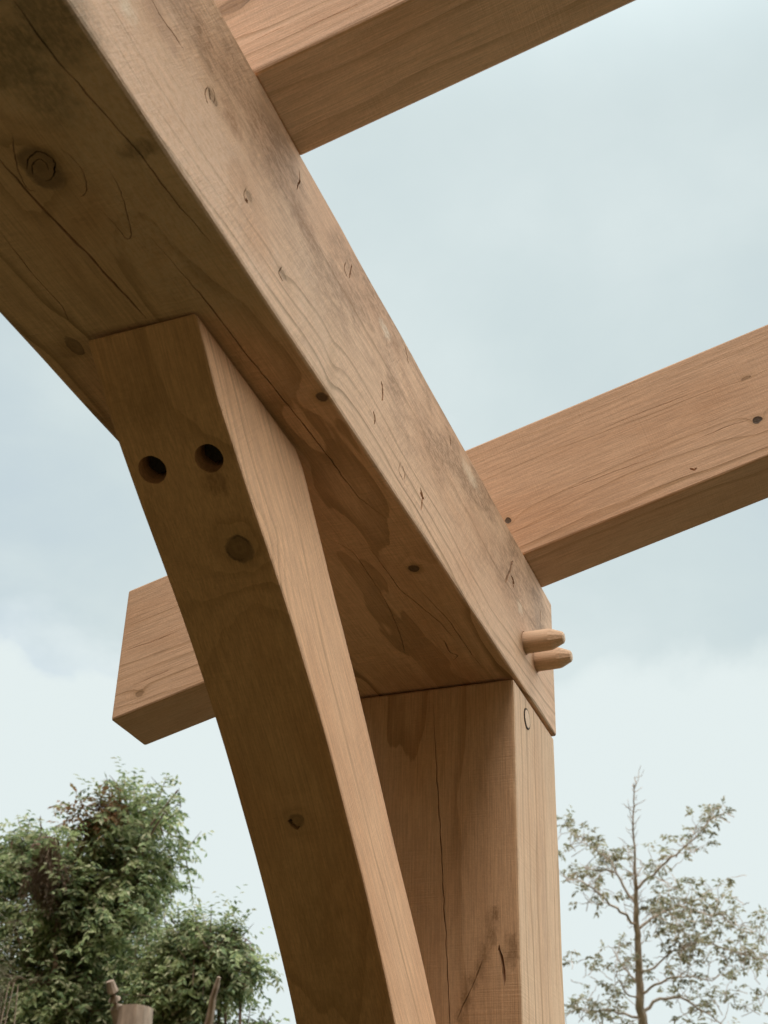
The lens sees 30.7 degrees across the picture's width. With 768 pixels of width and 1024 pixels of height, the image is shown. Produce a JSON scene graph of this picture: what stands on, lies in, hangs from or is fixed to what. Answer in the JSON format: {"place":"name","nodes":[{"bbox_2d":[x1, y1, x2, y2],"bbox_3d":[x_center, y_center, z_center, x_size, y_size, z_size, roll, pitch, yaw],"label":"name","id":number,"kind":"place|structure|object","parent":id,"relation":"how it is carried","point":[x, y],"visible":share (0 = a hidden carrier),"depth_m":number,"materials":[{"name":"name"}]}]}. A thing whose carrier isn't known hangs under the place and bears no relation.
{"place":"outdoors","nodes":[
{"label":"outdoors","id":0,"kind":"place"},
{"bbox_2d":[0,0,767,1023],"label":"sky","id":1,"kind":"structure","parent":0,"point":[579,216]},
{"label":"ground","id":2,"kind":"structure","parent":0,"visible":0},
{"bbox_2d":[0,913,41,1023],"bbox_3d":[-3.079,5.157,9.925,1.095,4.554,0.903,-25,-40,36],"label":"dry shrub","id":3,"kind":"object","parent":2,"relation":"on","point":[4,974],"visible":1,"depth_m":10.79,"materials":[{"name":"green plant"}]},
{"bbox_2d":[0,756,213,1023],"bbox_3d":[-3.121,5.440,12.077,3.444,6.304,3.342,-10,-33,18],"label":"broadleaf tree","id":4,"kind":"object","parent":2,"relation":"on","point":[84,917],"visible":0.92,"depth_m":12.20,"materials":[{"name":"green plant"}]},
{"bbox_2d":[106,979,151,1023],"bbox_3d":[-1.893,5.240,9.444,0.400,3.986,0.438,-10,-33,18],"label":"pollarded trunk","id":5,"kind":"object","parent":2,"relation":"on","point":[122,1013],"visible":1,"depth_m":10.31,"materials":[{"name":"brown plant"}]},
{"bbox_2d":[102,884,289,1023],"bbox_3d":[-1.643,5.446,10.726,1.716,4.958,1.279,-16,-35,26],"label":"leafy shrub tree","id":6,"kind":"object","parent":2,"relation":"on","point":[182,970],"visible":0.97,"depth_m":11.37,"materials":[{"name":"green plant"}]},
{"bbox_2d":[203,976,220,1023],"bbox_3d":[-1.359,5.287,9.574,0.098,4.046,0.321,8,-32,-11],"label":"bare stick","id":7,"kind":"object","parent":2,"relation":"on","point":[208,1018],"visible":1,"depth_m":10.48,"materials":[{"name":"brown wood"}]},
{"bbox_2d":[360,680,564,1023],"bbox_3d":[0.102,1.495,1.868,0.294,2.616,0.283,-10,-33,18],"label":"timber post","id":8,"kind":"object","parent":2,"relation":"on","point":[466,774],"visible":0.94,"depth_m":2.30,"materials":[{"name":"brown wood"}]},
{"bbox_2d":[89,314,435,1023],"bbox_3d":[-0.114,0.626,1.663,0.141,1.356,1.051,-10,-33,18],"label":"curved brace","id":9,"kind":"object","parent":8,"relation":"attached to","point":[212,459],"visible":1,"depth_m":1.75,"materials":[{"name":"brown wood"}]},
{"bbox_2d":[0,0,572,736],"bbox_3d":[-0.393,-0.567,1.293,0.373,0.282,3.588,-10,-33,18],"label":"timber beam","id":10,"kind":"structure","parent":8,"relation":"on","point":[152,168],"depth_m":1.62,"materials":[{"name":"brown wood"}]},
{"bbox_2d":[213,0,635,154],"bbox_3d":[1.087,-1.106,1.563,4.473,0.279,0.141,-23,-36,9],"label":"rafter","id":11,"kind":"object","parent":10,"relation":"on","point":[326,71],"visible":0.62,"depth_m":1.67,"materials":[{"name":"brown wood"}]},
{"bbox_2d":[112,325,767,744],"bbox_3d":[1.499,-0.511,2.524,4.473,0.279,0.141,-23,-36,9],"label":"rafter","id":12,"kind":"object","parent":10,"relation":"on","point":[638,463],"visible":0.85,"depth_m":2.65,"materials":[{"name":"brown wood"}]},
{"bbox_2d":[557,766,767,1023],"bbox_3d":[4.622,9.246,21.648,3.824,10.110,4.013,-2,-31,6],"label":"sparse tree","id":13,"kind":"object","parent":2,"relation":"on","point":[642,1010],"visible":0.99,"depth_m":22.95,"materials":[{"name":"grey plant"}]}
]}

